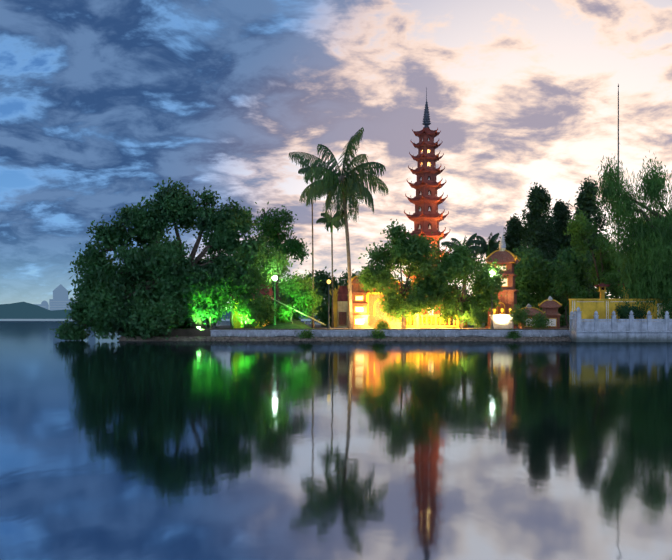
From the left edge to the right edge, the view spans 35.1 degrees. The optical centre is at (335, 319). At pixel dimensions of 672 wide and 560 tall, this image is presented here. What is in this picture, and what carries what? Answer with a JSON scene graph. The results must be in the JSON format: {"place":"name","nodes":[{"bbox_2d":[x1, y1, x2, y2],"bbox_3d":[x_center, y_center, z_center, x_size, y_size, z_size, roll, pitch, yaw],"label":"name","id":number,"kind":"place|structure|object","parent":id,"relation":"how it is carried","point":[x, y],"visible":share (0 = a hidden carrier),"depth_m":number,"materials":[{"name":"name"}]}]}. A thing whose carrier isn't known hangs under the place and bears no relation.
{"place":"outdoors","nodes":[
{"label":"outdoors","id":0,"kind":"place"},
{"bbox_2d":[0,321,671,559],"bbox_3d":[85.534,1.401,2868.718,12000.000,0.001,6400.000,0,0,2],"label":"lake water","id":1,"kind":"structure","parent":0,"point":[114,449],"depth_m":11.49,"materials":[{"name":"blue liquid"}]},
{"bbox_2d":[0,284,468,320],"bbox_3d":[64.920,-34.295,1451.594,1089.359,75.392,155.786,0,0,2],"label":"hills","id":2,"kind":"structure","parent":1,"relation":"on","point":[54,308],"depth_m":1392.93,"materials":[{"name":"grey"}]},
{"bbox_2d":[568,307,671,341],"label":"terrace balustrade","id":3,"kind":"object","parent":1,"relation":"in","point":[630,329],"visible":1,"depth_m":67.02,"materials":[{"name":"stone"}]},
{"bbox_2d":[0,0,671,307],"label":"sky","id":4,"kind":"structure","parent":0,"point":[103,102],"materials":[{"name":"blue"}]},
{"bbox_2d":[159,318,568,335],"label":"island ground","id":5,"kind":"structure","parent":0,"point":[297,325],"depth_m":71.11,"materials":[{"name":"soil"}]},
{"bbox_2d":[50,177,275,340],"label":"tree","id":6,"kind":"object","parent":5,"relation":"on","point":[153,286],"visible":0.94,"depth_m":70.84,"materials":[{"name":"green plant"}]},
{"bbox_2d":[197,301,220,328],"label":"tree","id":7,"kind":"object","parent":5,"relation":"on","point":[199,308],"visible":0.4,"depth_m":71.24,"materials":[{"name":"green plant"}]},
{"bbox_2d":[194,246,277,328],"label":"tree","id":8,"kind":"object","parent":5,"relation":"on","point":[259,310],"visible":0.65,"depth_m":71.05,"materials":[{"name":"green plant"}]},
{"bbox_2d":[229,283,273,327],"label":"ochre house","id":9,"kind":"structure","parent":5,"relation":"on","point":[237,324],"depth_m":76.24,"materials":[{"name":"tile"}]},
{"bbox_2d":[272,276,276,324],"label":"green lamp","id":10,"kind":"object","parent":5,"relation":"on","point":[274,278],"visible":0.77,"depth_m":71.62,"materials":[{"name":"white"}]},
{"bbox_2d":[252,201,311,303],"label":"tree","id":11,"kind":"object","parent":5,"relation":"on","point":[273,226],"visible":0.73,"depth_m":81.56,"materials":[{"name":"green plant"}]},
{"bbox_2d":[258,246,322,325],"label":"tree","id":12,"kind":"object","parent":5,"relation":"on","point":[298,291],"visible":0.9,"depth_m":72.32,"materials":[{"name":"green plant"}]},
{"bbox_2d":[267,295,325,325],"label":"leaning pole","id":13,"kind":"object","parent":12,"relation":"attached to","point":[300,312],"visible":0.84,"depth_m":72.05,"materials":[{"name":"metal"}]},
{"bbox_2d":[295,328,315,338],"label":"shrub","id":14,"kind":"object","parent":5,"relation":"on","point":[307,335],"visible":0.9,"depth_m":69.81,"materials":[{"name":"green plant"}]},
{"bbox_2d":[298,161,322,327],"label":"areca palm","id":15,"kind":"object","parent":5,"relation":"on","point":[301,171],"visible":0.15,"depth_m":77.03,"materials":[{"name":"green plant"}]},
{"bbox_2d":[316,212,340,327],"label":"areca palm","id":16,"kind":"object","parent":5,"relation":"on","point":[328,225],"visible":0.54,"depth_m":78.98,"materials":[{"name":"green plant"}]},
{"bbox_2d":[327,280,330,328],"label":"yellow lamp","id":17,"kind":"object","parent":5,"relation":"on","point":[328,282],"visible":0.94,"depth_m":72.01,"materials":[{"name":"metal"}]},
{"bbox_2d":[289,127,388,328],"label":"coconut palm","id":18,"kind":"object","parent":5,"relation":"on","point":[351,189],"visible":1,"depth_m":71.69,"materials":[{"name":"green plant"}]},
{"bbox_2d":[329,285,348,326],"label":"temple hall","id":19,"kind":"structure","parent":5,"relation":"on","point":[340,303],"depth_m":86.01,"materials":[{"name":"beige paint"}]},
{"bbox_2d":[119,336,570,340],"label":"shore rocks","id":20,"kind":"object","parent":5,"relation":"on","point":[207,338],"visible":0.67,"depth_m":69.65,"materials":[{"name":"grey stone"}]},
{"bbox_2d":[347,271,368,327],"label":"stupa","id":21,"kind":"object","parent":5,"relation":"on","point":[359,309],"visible":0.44,"depth_m":74.43,"materials":[{"name":"brown brick"}]},
{"bbox_2d":[368,326,390,339],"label":"shrub","id":22,"kind":"object","parent":5,"relation":"on","point":[378,334],"visible":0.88,"depth_m":69.70,"materials":[{"name":"green plant"}]},
{"bbox_2d":[373,319,390,328],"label":"bush","id":23,"kind":"object","parent":5,"relation":"on","point":[380,324],"visible":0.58,"depth_m":70.80,"materials":[{"name":"green plant"}]},
{"bbox_2d":[366,278,401,327],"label":"wall","id":24,"kind":"structure","parent":5,"relation":"on","point":[374,312],"depth_m":76.94,"materials":[{"name":"yellow paint"}]},
{"bbox_2d":[210,330,569,336],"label":"shore wall","id":25,"kind":"structure","parent":5,"relation":"on","point":[389,333],"depth_m":69.89,"materials":[{"name":"concrete"}]},
{"bbox_2d":[506,327,521,338],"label":"shrub","id":26,"kind":"object","parent":25,"relation":"attached to","point":[514,335],"visible":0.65,"depth_m":69.44,"materials":[{"name":"green plant"}]},
{"bbox_2d":[356,219,445,328],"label":"tree","id":27,"kind":"object","parent":5,"relation":"on","point":[402,252],"visible":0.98,"depth_m":71.90,"materials":[{"name":"green plant"}]},
{"bbox_2d":[399,87,467,327],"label":"pagoda tower","id":28,"kind":"structure","parent":5,"relation":"on","point":[426,217],"depth_m":79.13,"materials":[{"name":"red brick"}]},
{"bbox_2d":[271,280,609,326],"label":"trees","id":29,"kind":"object","parent":5,"relation":"on","point":[322,314],"visible":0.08,"depth_m":89.25,"materials":[{"name":"green plant"}]},
{"bbox_2d":[264,245,654,321],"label":"tree","id":30,"kind":"object","parent":5,"relation":"on","point":[322,276],"visible":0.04,"depth_m":103.34,"materials":[{"name":"green plant"}]},
{"bbox_2d":[441,233,482,295],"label":"royal palm","id":31,"kind":"object","parent":5,"relation":"on","point":[469,245],"visible":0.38,"depth_m":89.59,"materials":[{"name":"green plant"}]},
{"bbox_2d":[419,241,509,328],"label":"tree","id":32,"kind":"object","parent":5,"relation":"on","point":[459,263],"visible":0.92,"depth_m":71.67,"materials":[{"name":"green plant"}]},
{"bbox_2d":[466,305,489,328],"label":"bush","id":33,"kind":"object","parent":5,"relation":"on","point":[477,317],"visible":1,"depth_m":70.51,"materials":[{"name":"green plant"}]},
{"bbox_2d":[473,232,509,325],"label":"royal palm","id":34,"kind":"object","parent":5,"relation":"on","point":[491,246],"visible":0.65,"depth_m":91.35,"materials":[{"name":"green plant"}]},
{"bbox_2d":[490,271,494,328],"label":"white lamp","id":35,"kind":"object","parent":5,"relation":"on","point":[492,327],"visible":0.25,"depth_m":71.68,"materials":[{"name":"metal"}]},
{"bbox_2d":[489,308,513,327],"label":"altar table","id":36,"kind":"object","parent":5,"relation":"on","point":[501,321],"visible":0.77,"depth_m":73.36,"materials":[{"name":"grey stone"}]},
{"bbox_2d":[484,235,520,327],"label":"stupa","id":37,"kind":"object","parent":5,"relation":"on","point":[509,292],"visible":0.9,"depth_m":74.82,"materials":[{"name":"brown brick"}]},
{"bbox_2d":[496,213,527,325],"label":"conifer","id":38,"kind":"object","parent":5,"relation":"on","point":[513,224],"visible":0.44,"depth_m":91.03,"materials":[{"name":"green plant"}]},
{"bbox_2d":[509,304,530,327],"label":"bush","id":39,"kind":"object","parent":5,"relation":"on","point":[518,318],"visible":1,"depth_m":70.37,"materials":[{"name":"green plant"}]},
{"bbox_2d":[512,304,544,328],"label":"shrine","id":40,"kind":"object","parent":5,"relation":"on","point":[533,310],"visible":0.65,"depth_m":72.03,"materials":[{"name":"brown brick"}]},
{"bbox_2d":[511,182,562,260],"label":"conifer","id":41,"kind":"object","parent":5,"relation":"on","point":[538,232],"visible":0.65,"depth_m":88.91,"materials":[{"name":"green plant"}]},
{"bbox_2d":[527,309,554,329],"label":"bush","id":42,"kind":"object","parent":5,"relation":"on","point":[538,322],"visible":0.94,"depth_m":70.32,"materials":[{"name":"green plant"}]},
{"bbox_2d":[538,296,561,328],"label":"shrine","id":43,"kind":"object","parent":5,"relation":"on","point":[549,306],"visible":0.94,"depth_m":71.99,"materials":[{"name":"brown brick"}]},
{"bbox_2d":[513,242,594,309],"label":"broad tree","id":44,"kind":"object","parent":5,"relation":"on","point":[533,272],"visible":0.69,"depth_m":82.43,"materials":[{"name":"green plant"}]},
{"bbox_2d":[550,199,573,326],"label":"conifer","id":45,"kind":"object","parent":5,"relation":"on","point":[563,211],"visible":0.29,"depth_m":91.86,"materials":[{"name":"green plant"}]},
{"bbox_2d":[547,261,592,327],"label":"tree","id":46,"kind":"object","parent":5,"relation":"on","point":[570,290],"visible":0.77,"depth_m":75.35,"materials":[{"name":"green plant"}]},
{"bbox_2d":[561,176,615,298],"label":"conifer","id":47,"kind":"object","parent":5,"relation":"on","point":[585,200],"visible":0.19,"depth_m":88.89,"materials":[{"name":"green plant"}]},
{"bbox_2d":[563,207,630,298],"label":"tree","id":48,"kind":"object","parent":5,"relation":"on","point":[579,228],"visible":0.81,"depth_m":79.32,"materials":[{"name":"green plant"}]},
{"bbox_2d":[617,84,618,298],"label":"antenna mast","id":49,"kind":"object","parent":5,"relation":"on","point":[618,154],"visible":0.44,"depth_m":81.33,"materials":[{"name":"metal"}]},
{"bbox_2d":[568,299,671,318],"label":"ochre wall","id":50,"kind":"structure","parent":5,"relation":"on","point":[604,308],"depth_m":69.99,"materials":[{"name":"yellow paint"}]},
{"bbox_2d":[594,283,610,298],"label":"lantern pillar","id":51,"kind":"structure","parent":50,"relation":"on","point":[602,288],"depth_m":73.31,"materials":[{"name":"yellow paint"}]},
{"bbox_2d":[618,283,628,298],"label":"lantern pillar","id":52,"kind":"structure","parent":50,"relation":"on","point":[624,288],"depth_m":73.29,"materials":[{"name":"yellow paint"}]},
{"bbox_2d":[589,142,671,318],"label":"weeping tree","id":53,"kind":"object","parent":5,"relation":"on","point":[646,250],"visible":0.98,"depth_m":69.57,"materials":[{"name":"green plant"}]},
{"bbox_2d":[615,301,646,318],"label":"bush","id":54,"kind":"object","parent":5,"relation":"on","point":[623,312],"depth_m":69.48,"materials":[{"name":"green plant"}]}
]}

